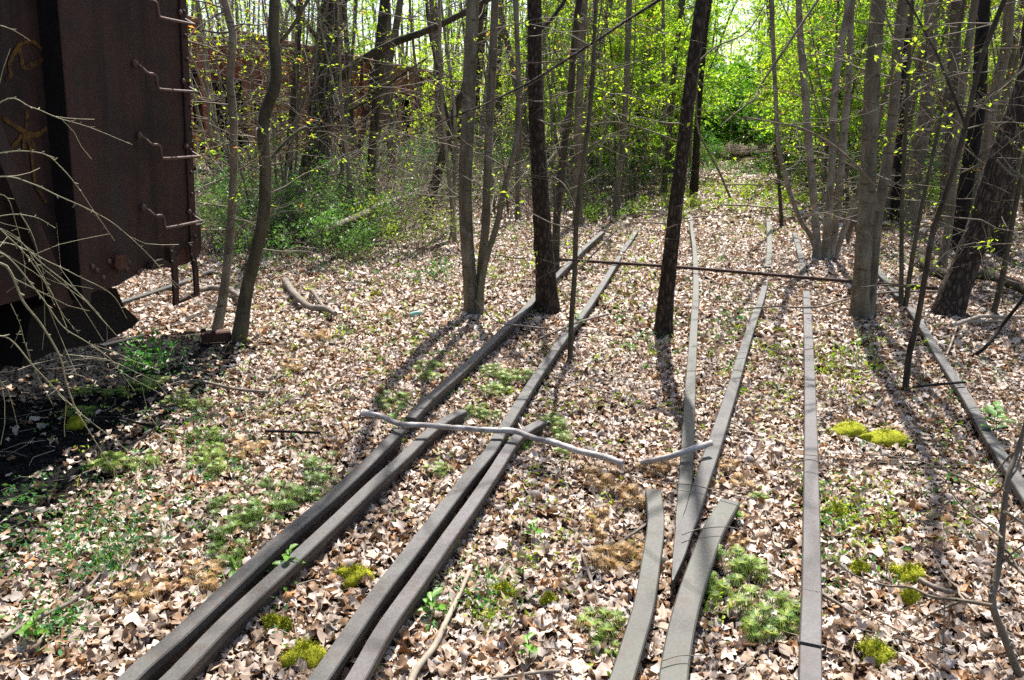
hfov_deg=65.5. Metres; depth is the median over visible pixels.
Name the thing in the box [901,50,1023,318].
tree
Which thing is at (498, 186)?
bramble
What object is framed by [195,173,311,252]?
bramble
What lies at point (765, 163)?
bush
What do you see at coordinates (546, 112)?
leafy sapling
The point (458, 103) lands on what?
tree
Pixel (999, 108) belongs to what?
brushy sapling
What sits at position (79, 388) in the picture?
ground pine
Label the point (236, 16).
slender tree
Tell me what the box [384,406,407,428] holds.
seedling
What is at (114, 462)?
ground pine
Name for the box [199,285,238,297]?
fallen log
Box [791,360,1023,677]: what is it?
bare sapling
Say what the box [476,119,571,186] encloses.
bush
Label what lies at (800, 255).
rail
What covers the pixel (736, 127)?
thicket
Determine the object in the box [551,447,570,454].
ground pine
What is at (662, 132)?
slender tree
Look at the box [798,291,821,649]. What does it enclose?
rail
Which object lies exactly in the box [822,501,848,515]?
moss cushion
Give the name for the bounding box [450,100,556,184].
bush
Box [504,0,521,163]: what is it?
tree
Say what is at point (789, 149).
bush
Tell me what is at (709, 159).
bush
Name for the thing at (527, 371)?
ground pine
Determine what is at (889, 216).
bramble
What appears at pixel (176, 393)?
ground pine
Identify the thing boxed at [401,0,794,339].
tree
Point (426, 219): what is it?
bramble
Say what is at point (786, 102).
leafy sapling
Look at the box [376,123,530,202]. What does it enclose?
bramble
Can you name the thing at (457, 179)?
brushy sapling
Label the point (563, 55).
slender tree
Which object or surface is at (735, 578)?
ground pine
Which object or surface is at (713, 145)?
bush
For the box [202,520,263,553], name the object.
ground pine
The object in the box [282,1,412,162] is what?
brushy sapling
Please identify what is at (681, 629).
rail
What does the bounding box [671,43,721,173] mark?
slender tree
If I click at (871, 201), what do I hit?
tree
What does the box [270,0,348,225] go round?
tree
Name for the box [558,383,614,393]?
stick
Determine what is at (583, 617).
ground pine
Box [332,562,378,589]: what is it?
moss cushion
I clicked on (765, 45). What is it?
leafy tree
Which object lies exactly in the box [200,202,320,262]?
thicket bush
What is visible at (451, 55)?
leafy tree
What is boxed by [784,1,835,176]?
slender tree
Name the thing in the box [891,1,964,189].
slender tree
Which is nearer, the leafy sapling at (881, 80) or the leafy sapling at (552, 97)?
the leafy sapling at (881, 80)
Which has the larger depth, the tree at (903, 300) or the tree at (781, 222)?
the tree at (781, 222)
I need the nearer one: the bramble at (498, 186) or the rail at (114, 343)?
the rail at (114, 343)
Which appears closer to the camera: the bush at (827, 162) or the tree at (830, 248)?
the tree at (830, 248)
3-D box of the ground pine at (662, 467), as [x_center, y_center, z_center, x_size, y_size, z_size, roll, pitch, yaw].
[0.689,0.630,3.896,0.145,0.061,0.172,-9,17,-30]
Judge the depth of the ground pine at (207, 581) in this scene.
2.91 m
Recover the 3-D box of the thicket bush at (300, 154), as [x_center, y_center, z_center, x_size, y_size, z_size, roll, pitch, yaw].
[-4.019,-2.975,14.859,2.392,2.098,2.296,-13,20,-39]
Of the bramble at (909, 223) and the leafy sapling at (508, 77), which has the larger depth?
the leafy sapling at (508, 77)
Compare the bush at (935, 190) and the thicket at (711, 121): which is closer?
the bush at (935, 190)
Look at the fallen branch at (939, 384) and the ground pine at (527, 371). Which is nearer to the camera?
the fallen branch at (939, 384)
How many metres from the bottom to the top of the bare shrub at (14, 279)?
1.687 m
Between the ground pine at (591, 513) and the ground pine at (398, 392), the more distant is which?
the ground pine at (398, 392)
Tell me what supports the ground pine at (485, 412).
on the ground
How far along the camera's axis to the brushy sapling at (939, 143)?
14.46 m
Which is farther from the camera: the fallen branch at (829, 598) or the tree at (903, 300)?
the tree at (903, 300)
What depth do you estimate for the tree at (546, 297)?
6.78 m
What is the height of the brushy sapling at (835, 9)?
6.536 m
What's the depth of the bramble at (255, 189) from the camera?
11.65 m
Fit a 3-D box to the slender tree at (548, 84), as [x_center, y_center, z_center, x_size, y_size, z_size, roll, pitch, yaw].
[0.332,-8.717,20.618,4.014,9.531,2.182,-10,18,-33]
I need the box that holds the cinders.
[0,331,286,634]
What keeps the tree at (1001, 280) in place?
on the ground
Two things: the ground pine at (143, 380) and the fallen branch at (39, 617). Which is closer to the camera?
the fallen branch at (39, 617)
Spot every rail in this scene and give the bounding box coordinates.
[99,297,235,348]
[117,429,405,679]
[122,269,215,305]
[159,409,466,679]
[308,256,621,679]
[345,420,545,679]
[405,231,604,434]
[609,489,664,679]
[619,230,638,252]
[658,498,739,679]
[671,285,767,604]
[675,216,698,527]
[765,218,771,268]
[792,233,806,279]
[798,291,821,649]
[798,645,822,679]
[878,268,898,300]
[906,307,1023,509]
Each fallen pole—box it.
[621,208,665,211]
[683,214,719,218]
[720,184,764,185]
[720,204,792,209]
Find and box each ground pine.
[60,405,98,420]
[71,384,103,398]
[84,450,136,478]
[100,385,129,402]
[109,578,152,611]
[120,449,164,470]
[122,377,157,394]
[134,574,168,599]
[140,374,171,386]
[160,389,190,406]
[179,559,223,591]
[182,397,212,410]
[182,445,225,469]
[186,426,220,440]
[196,456,230,476]
[197,442,226,459]
[201,545,246,567]
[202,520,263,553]
[204,492,247,517]
[221,504,252,528]
[226,445,251,460]
[230,437,271,456]
[238,490,295,528]
[244,476,273,488]
[247,491,296,511]
[272,474,324,502]
[278,358,303,372]
[295,450,337,473]
[298,485,332,503]
[299,329,331,341]
[302,464,340,485]
[375,389,412,410]
[412,359,445,371]
[417,369,444,382]
[422,461,455,477]
[464,402,488,414]
[472,408,502,419]
[478,363,504,372]
[479,381,514,397]
[486,370,516,384]
[496,368,525,384]
[504,437,531,450]
[511,368,534,380]
[537,415,568,432]
[543,412,564,422]
[549,426,573,442]
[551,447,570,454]
[572,606,627,643]
[574,461,599,477]
[577,521,607,537]
[579,469,596,481]
[582,507,611,525]
[583,543,635,573]
[588,633,619,658]
[592,472,627,492]
[596,540,643,573]
[618,483,645,505]
[623,499,645,512]
[628,533,644,556]
[635,462,669,474]
[648,452,678,469]
[705,570,745,596]
[705,580,735,601]
[717,544,759,580]
[718,458,740,471]
[723,531,751,549]
[723,554,771,585]
[726,584,799,633]
[729,472,758,489]
[733,504,751,520]
[738,614,788,643]
[748,491,769,501]
[773,590,800,609]
[775,615,799,637]
[798,475,826,494]
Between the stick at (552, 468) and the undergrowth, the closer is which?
the stick at (552, 468)
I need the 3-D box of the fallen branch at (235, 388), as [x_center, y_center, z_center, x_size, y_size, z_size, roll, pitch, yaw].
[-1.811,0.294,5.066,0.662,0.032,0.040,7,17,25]
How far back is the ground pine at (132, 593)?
2.82 m
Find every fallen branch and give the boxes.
[0,564,104,641]
[90,416,162,452]
[190,379,269,393]
[265,429,319,433]
[281,277,337,315]
[360,411,623,465]
[408,569,471,679]
[474,299,551,329]
[491,668,559,678]
[533,313,608,341]
[612,522,646,545]
[640,440,712,463]
[747,290,937,308]
[822,591,853,613]
[912,381,965,387]
[917,577,953,594]
[946,314,1023,354]
[971,295,1023,357]
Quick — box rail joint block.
[200,328,230,344]
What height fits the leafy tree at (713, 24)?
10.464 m
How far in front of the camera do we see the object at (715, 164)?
17.81 m
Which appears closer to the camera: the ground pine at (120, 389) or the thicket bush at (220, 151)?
the ground pine at (120, 389)
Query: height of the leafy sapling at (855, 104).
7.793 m
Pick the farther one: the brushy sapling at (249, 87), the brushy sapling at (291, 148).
the brushy sapling at (249, 87)
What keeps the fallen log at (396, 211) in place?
on the ground
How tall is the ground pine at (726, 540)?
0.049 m
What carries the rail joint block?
on the ground
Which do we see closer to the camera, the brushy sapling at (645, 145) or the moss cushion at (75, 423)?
the moss cushion at (75, 423)
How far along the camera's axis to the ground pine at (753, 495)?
3.56 m
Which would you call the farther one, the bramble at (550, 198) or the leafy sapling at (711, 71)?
the leafy sapling at (711, 71)
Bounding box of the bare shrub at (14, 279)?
[0,25,208,524]
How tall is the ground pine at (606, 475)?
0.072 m
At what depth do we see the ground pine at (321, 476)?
3.75 m
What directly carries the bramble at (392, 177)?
on the ground
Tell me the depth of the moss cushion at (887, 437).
4.20 m
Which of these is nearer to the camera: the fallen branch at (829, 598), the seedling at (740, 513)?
the fallen branch at (829, 598)
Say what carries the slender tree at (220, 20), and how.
on the ground
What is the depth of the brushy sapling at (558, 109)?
16.57 m
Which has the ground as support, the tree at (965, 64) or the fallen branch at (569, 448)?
the tree at (965, 64)
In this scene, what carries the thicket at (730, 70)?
on the ground
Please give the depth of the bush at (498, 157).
20.59 m
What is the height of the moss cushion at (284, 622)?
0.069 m
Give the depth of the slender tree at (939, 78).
20.40 m
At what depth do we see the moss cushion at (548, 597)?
2.83 m
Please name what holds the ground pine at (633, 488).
on the ground
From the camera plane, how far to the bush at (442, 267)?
8.57 m
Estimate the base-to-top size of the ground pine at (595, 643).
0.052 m
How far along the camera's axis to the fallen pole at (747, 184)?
20.34 m
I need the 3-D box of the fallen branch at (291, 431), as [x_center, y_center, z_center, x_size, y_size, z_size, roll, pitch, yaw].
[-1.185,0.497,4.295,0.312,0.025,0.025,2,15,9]
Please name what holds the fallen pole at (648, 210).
on the ground
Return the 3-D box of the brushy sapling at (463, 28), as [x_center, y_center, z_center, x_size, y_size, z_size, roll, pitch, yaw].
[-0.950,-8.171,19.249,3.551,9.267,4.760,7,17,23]
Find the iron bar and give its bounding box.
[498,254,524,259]
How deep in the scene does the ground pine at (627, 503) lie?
3.51 m
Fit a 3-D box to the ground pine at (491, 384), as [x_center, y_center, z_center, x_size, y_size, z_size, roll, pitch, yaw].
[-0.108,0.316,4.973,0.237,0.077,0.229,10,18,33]
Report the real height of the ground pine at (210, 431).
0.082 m
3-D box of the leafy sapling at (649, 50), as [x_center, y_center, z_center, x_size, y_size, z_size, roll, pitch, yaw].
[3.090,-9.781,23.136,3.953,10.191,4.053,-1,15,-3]
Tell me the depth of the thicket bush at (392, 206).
12.11 m
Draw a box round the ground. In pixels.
[0,130,1023,679]
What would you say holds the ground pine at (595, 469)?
on the ground
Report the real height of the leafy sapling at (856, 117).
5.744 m
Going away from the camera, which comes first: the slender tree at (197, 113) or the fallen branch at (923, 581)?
the fallen branch at (923, 581)
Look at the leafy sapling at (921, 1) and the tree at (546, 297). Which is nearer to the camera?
the tree at (546, 297)
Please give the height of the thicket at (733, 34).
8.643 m
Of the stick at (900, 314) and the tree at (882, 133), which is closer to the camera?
the stick at (900, 314)
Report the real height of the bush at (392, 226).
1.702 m
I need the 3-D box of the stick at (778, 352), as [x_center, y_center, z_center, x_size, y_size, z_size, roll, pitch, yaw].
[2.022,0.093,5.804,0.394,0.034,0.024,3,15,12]
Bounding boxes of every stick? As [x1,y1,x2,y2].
[138,323,189,328]
[219,389,259,406]
[266,364,312,379]
[494,279,525,286]
[500,450,561,473]
[527,385,542,407]
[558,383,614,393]
[580,552,631,640]
[711,422,785,444]
[715,298,755,304]
[722,285,760,293]
[761,349,814,354]
[783,280,822,286]
[877,311,937,317]
[933,556,979,616]
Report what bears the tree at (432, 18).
on the ground
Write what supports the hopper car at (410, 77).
on the ground
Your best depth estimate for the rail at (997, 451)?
4.46 m
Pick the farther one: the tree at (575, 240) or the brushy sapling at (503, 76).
the brushy sapling at (503, 76)
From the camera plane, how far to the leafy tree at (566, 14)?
23.06 m
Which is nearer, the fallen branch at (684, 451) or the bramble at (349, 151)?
the fallen branch at (684, 451)
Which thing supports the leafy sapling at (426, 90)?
on the ground
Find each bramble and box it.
[191,99,431,205]
[192,109,390,209]
[194,151,318,250]
[195,94,416,211]
[195,140,356,232]
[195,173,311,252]
[196,163,328,228]
[210,90,476,203]
[218,71,514,205]
[228,120,480,237]
[243,58,480,214]
[247,122,457,232]
[249,135,400,244]
[252,164,443,251]
[257,79,501,209]
[270,61,477,191]
[295,113,559,196]
[346,133,494,236]
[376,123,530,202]
[420,150,555,205]
[472,151,612,208]
[786,189,973,233]
[842,153,1023,260]
[853,200,1023,303]
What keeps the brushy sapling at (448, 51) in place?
on the ground
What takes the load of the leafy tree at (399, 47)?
on the ground
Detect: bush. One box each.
[116,327,190,376]
[194,119,293,208]
[194,158,321,244]
[194,170,255,250]
[195,153,366,244]
[195,154,278,223]
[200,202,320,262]
[224,132,365,215]
[237,169,386,252]
[241,126,361,200]
[250,194,394,265]
[277,127,419,194]
[286,153,409,247]
[322,150,430,235]
[330,124,459,177]
[343,157,459,257]
[346,191,429,227]
[390,254,456,280]
[400,125,497,176]
[402,152,512,210]
[431,121,524,161]
[433,140,529,185]
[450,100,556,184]
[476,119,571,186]
[502,128,612,171]
[515,148,621,191]
[553,135,631,186]
[563,193,648,222]
[566,105,700,178]
[606,137,670,186]
[613,123,716,178]
[651,133,729,173]
[656,124,728,164]
[739,142,854,183]
[741,116,879,187]
[756,136,888,195]
[760,107,856,169]
[785,107,890,183]
[816,109,966,188]
[888,156,961,214]
[906,112,1022,203]
[908,137,1019,185]
[924,150,1022,207]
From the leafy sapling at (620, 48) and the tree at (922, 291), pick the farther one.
the leafy sapling at (620, 48)
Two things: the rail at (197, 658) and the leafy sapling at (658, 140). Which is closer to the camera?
the rail at (197, 658)
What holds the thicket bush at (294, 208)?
on the ground
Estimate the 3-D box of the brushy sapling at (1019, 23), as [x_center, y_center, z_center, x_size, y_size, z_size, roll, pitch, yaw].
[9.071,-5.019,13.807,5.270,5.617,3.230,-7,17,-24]
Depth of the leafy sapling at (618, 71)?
24.38 m
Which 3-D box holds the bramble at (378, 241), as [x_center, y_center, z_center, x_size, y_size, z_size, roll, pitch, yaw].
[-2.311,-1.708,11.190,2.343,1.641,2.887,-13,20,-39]
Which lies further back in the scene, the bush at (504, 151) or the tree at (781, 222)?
the bush at (504, 151)
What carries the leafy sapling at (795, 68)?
on the ground
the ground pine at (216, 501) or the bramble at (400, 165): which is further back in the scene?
the bramble at (400, 165)
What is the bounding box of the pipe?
[560,257,937,289]
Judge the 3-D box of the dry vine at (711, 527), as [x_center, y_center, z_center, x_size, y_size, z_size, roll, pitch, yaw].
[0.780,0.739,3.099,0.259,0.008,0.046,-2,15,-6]
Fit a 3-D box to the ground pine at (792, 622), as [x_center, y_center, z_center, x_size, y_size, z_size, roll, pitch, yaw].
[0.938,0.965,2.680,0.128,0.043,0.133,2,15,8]
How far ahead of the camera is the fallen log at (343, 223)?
10.51 m
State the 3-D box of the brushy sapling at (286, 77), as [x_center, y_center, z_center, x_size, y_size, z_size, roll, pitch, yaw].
[-5.442,-7.329,19.680,2.948,7.298,3.950,9,18,30]
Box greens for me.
[0,156,1023,675]
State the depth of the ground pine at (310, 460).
3.90 m
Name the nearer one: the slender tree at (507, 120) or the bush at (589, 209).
the bush at (589, 209)
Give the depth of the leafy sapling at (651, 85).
25.52 m
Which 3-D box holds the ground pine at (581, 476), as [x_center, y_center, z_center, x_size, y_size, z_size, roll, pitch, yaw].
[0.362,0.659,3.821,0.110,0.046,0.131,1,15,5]
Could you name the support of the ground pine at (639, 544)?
on the ground
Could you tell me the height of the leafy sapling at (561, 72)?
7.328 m
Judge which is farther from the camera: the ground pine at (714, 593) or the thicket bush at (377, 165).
the thicket bush at (377, 165)
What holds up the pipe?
on the rail at (427, 403)
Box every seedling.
[15,609,48,640]
[226,570,249,587]
[272,543,304,564]
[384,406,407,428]
[417,587,445,619]
[518,632,537,655]
[523,518,542,535]
[574,311,583,322]
[736,504,743,520]
[980,401,1004,425]
[980,406,1014,433]
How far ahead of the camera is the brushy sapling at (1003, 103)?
13.07 m
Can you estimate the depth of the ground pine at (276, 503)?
3.47 m
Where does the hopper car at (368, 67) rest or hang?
on the ground
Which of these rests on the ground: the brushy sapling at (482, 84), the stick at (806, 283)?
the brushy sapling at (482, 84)
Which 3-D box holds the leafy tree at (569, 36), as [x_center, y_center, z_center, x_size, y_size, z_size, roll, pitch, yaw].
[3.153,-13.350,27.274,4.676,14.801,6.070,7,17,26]
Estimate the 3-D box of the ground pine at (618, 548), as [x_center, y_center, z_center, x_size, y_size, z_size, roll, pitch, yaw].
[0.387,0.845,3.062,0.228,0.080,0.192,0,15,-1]
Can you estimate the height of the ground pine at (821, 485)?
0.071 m
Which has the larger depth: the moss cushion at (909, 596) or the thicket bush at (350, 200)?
the thicket bush at (350, 200)
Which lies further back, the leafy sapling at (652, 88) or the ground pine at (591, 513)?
the leafy sapling at (652, 88)
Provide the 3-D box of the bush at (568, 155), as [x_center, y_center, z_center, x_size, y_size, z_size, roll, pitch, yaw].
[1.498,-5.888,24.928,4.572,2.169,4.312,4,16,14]
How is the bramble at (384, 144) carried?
on the ground
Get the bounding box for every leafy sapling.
[401,34,482,126]
[453,0,548,162]
[480,0,568,167]
[503,0,592,146]
[525,0,647,166]
[542,0,591,131]
[542,0,641,187]
[542,6,648,168]
[542,56,565,140]
[543,0,703,179]
[545,12,634,145]
[545,13,642,154]
[550,0,690,178]
[554,0,649,164]
[557,0,700,197]
[561,0,686,191]
[564,2,679,172]
[592,0,714,187]
[617,0,694,150]
[632,0,749,136]
[636,0,756,147]
[644,1,723,119]
[646,2,733,137]
[665,22,714,132]
[667,1,717,122]
[684,27,718,114]
[720,0,798,164]
[729,0,893,199]
[734,0,799,160]
[743,22,795,155]
[752,4,830,181]
[754,0,920,204]
[755,0,859,171]
[755,0,862,141]
[755,0,870,179]
[759,0,889,185]
[767,0,838,161]
[775,0,962,172]
[808,6,916,164]
[819,2,937,178]
[847,12,923,152]
[853,0,999,145]
[854,3,971,157]
[885,0,1021,165]
[918,5,996,101]
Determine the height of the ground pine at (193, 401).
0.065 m
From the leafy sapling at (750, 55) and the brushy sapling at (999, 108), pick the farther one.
the leafy sapling at (750, 55)
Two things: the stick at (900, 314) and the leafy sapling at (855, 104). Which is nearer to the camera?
the stick at (900, 314)
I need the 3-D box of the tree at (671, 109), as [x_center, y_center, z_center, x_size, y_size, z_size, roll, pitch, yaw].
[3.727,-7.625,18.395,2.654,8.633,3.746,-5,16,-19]
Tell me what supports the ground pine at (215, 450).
on the ground
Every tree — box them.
[186,1,243,198]
[187,0,238,42]
[187,0,374,329]
[187,1,217,178]
[188,0,286,29]
[205,0,238,44]
[212,0,405,343]
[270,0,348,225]
[281,0,490,227]
[284,0,398,55]
[318,0,720,314]
[337,0,451,224]
[338,0,449,198]
[342,0,403,180]
[350,0,451,69]
[350,0,456,177]
[364,0,434,178]
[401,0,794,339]
[402,0,509,220]
[406,0,490,113]
[411,0,459,190]
[417,0,466,159]
[440,0,698,359]
[450,0,510,164]
[453,0,547,187]
[453,3,544,121]
[455,0,513,175]
[456,41,511,137]
[460,0,526,184]
[482,0,608,316]
[485,0,548,220]
[493,10,557,191]
[498,1,566,182]
[499,0,634,272]
[502,0,555,157]
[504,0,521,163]
[513,1,590,134]
[519,0,661,143]
[522,0,631,225]
[523,0,657,167]
[526,3,610,175]
[563,0,653,198]
[588,0,688,215]
[589,0,719,190]
[619,5,674,173]
[629,0,656,178]
[651,0,720,183]
[655,24,663,169]
[659,0,704,193]
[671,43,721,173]
[685,0,742,69]
[688,0,720,192]
[688,0,1022,320]
[693,0,751,121]
[705,3,717,91]
[720,0,802,159]
[720,0,920,259]
[728,0,801,226]
[731,0,1023,390]
[732,0,796,180]
[755,0,824,180]
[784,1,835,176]
[789,0,1023,308]
[835,1,867,178]
[849,0,1010,227]
[861,6,914,172]
[867,0,1023,218]
[883,0,945,222]
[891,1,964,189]
[895,0,1020,250]
[896,0,1004,231]
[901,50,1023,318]
[916,0,968,109]
[916,0,968,195]
[918,5,943,180]
[930,0,1022,208]
[932,82,1023,314]
[937,0,1023,268]
[949,18,1023,255]
[958,1,1020,172]
[966,0,1023,123]
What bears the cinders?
on the ground
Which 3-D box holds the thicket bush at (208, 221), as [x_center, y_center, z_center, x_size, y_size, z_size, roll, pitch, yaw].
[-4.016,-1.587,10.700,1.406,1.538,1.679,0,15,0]
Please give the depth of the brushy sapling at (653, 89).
23.60 m
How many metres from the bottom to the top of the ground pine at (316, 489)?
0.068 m
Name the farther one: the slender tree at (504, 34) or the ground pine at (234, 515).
the slender tree at (504, 34)
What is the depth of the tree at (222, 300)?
6.05 m
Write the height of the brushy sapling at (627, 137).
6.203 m
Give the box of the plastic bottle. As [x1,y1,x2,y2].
[410,311,422,316]
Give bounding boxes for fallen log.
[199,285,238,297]
[316,183,446,233]
[341,190,456,233]
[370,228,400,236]
[915,248,1023,293]
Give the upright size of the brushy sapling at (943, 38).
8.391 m
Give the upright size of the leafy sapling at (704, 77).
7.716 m
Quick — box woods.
[187,0,1011,154]
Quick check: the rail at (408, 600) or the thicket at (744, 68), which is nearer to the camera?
the rail at (408, 600)
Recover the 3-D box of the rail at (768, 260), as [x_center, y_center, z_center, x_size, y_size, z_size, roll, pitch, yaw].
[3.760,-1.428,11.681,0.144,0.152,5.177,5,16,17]
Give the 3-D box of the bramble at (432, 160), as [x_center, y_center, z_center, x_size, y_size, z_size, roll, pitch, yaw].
[-3.230,-4.254,18.665,5.238,4.404,5.872,0,15,0]
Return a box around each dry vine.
[630,476,757,500]
[661,639,719,661]
[682,526,746,534]
[784,459,852,468]
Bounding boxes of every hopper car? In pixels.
[0,0,203,371]
[187,15,215,163]
[192,30,403,179]
[395,67,479,164]
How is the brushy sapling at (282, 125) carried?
on the ground
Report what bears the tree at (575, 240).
on the ground
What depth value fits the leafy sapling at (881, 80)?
21.97 m
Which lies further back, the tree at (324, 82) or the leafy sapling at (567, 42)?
the leafy sapling at (567, 42)
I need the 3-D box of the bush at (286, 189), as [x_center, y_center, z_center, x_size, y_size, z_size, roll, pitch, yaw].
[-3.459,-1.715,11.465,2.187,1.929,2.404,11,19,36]
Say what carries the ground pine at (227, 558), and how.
on the ground
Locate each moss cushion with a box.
[63,415,86,430]
[260,611,283,629]
[276,635,330,670]
[277,616,292,632]
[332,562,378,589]
[369,290,380,296]
[490,580,519,597]
[538,590,558,607]
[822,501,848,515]
[829,417,871,438]
[847,558,871,575]
[854,635,897,668]
[858,423,914,447]
[885,561,927,583]
[894,585,920,606]
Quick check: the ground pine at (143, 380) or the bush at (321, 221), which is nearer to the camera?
the ground pine at (143, 380)
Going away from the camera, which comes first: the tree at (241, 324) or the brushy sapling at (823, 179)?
the tree at (241, 324)
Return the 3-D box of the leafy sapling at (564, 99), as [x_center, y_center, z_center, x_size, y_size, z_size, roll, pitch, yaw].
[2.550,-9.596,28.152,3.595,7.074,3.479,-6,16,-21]
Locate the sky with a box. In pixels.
[188,0,1019,130]
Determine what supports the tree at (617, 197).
on the ground
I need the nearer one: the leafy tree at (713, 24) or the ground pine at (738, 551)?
the ground pine at (738, 551)
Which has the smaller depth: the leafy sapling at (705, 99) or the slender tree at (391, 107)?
the slender tree at (391, 107)
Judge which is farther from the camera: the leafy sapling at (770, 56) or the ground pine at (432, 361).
the leafy sapling at (770, 56)
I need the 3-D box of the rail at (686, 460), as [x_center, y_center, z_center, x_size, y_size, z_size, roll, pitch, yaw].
[1.962,-0.651,8.647,0.161,0.152,11.593,3,15,12]
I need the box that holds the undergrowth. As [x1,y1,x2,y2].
[194,135,1023,219]
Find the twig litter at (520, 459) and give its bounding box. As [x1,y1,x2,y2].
[0,235,1023,679]
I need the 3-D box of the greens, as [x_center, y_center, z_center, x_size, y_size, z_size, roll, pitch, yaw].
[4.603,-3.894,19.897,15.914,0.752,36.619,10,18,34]
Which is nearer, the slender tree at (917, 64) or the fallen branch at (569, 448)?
the fallen branch at (569, 448)
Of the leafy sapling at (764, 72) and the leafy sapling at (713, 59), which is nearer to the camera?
the leafy sapling at (713, 59)
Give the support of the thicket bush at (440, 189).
on the ground
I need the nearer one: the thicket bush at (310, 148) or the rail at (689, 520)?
the rail at (689, 520)
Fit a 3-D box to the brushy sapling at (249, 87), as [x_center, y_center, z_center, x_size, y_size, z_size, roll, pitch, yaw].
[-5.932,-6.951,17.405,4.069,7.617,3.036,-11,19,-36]
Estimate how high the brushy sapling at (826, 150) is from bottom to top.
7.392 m
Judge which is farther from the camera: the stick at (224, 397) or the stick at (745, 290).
the stick at (745, 290)
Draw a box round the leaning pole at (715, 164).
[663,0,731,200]
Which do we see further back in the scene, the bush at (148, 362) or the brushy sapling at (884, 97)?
the brushy sapling at (884, 97)
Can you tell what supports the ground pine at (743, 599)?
on the ground
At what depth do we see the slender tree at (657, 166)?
22.12 m
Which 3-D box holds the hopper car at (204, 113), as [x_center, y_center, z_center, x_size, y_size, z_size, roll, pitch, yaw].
[-9.370,-3.780,12.665,2.960,3.810,13.100,3,15,11]
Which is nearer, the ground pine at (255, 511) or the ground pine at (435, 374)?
the ground pine at (255, 511)
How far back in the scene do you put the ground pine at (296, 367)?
5.39 m
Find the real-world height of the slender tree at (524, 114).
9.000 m
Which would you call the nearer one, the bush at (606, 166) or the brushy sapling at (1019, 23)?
the brushy sapling at (1019, 23)
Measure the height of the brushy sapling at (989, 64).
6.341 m
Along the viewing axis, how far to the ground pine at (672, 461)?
3.92 m
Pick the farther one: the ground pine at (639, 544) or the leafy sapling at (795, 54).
the leafy sapling at (795, 54)
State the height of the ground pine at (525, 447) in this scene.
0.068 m
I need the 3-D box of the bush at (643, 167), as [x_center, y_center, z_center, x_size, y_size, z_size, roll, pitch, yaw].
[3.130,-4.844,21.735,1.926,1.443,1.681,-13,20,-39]
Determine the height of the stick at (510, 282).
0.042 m
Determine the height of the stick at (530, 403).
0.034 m
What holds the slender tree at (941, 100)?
on the ground
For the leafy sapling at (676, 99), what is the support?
on the ground
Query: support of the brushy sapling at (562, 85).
on the ground
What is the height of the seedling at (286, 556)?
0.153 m
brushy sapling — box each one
[186,0,366,245]
[187,0,343,203]
[188,0,326,201]
[191,0,374,191]
[191,0,382,229]
[195,0,335,181]
[206,0,419,237]
[219,14,358,161]
[238,0,372,165]
[251,0,476,214]
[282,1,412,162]
[326,0,515,241]
[349,0,548,194]
[396,0,529,189]
[408,0,490,131]
[415,0,562,215]
[416,0,521,143]
[419,4,556,173]
[449,0,522,145]
[465,0,673,208]
[477,1,563,162]
[499,0,619,187]
[512,0,617,198]
[522,0,679,216]
[526,0,699,208]
[588,0,711,194]
[601,0,708,160]
[725,0,993,242]
[748,0,1017,239]
[759,1,909,206]
[767,0,922,211]
[774,0,937,193]
[788,0,939,185]
[811,0,1016,179]
[815,0,1014,222]
[821,1,962,169]
[842,0,1022,207]
[847,1,942,179]
[852,0,1019,187]
[910,0,1023,207]
[914,3,1022,192]
[928,22,1023,178]
[941,8,1014,146]
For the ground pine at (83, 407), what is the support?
on the ground
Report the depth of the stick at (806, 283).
8.33 m
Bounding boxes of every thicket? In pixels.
[677,52,791,154]
[692,79,795,155]
[701,42,772,147]
[704,8,817,157]
[704,31,812,150]
[706,6,768,150]
[708,41,800,148]
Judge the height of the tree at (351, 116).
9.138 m
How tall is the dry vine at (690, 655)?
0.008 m
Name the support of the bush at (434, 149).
on the ground
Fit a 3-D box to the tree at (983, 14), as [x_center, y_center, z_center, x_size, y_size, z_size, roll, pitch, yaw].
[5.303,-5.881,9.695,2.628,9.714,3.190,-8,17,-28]
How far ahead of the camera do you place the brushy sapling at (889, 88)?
17.11 m
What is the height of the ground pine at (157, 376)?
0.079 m
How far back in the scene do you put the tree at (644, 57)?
23.52 m
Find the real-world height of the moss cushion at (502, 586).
0.085 m
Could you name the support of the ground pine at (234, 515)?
on the ground
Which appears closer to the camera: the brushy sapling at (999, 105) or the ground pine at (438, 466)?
the ground pine at (438, 466)
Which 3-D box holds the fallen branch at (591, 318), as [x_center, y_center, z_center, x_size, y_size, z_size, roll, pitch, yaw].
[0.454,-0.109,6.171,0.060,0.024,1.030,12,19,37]
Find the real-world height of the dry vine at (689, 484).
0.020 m
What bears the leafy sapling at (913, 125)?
on the ground
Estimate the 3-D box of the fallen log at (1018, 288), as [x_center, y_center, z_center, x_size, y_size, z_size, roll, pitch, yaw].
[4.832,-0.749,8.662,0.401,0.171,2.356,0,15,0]
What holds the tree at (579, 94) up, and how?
on the ground
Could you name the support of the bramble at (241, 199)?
on the ground
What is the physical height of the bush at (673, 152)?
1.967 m
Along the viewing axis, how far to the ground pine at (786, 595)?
2.77 m

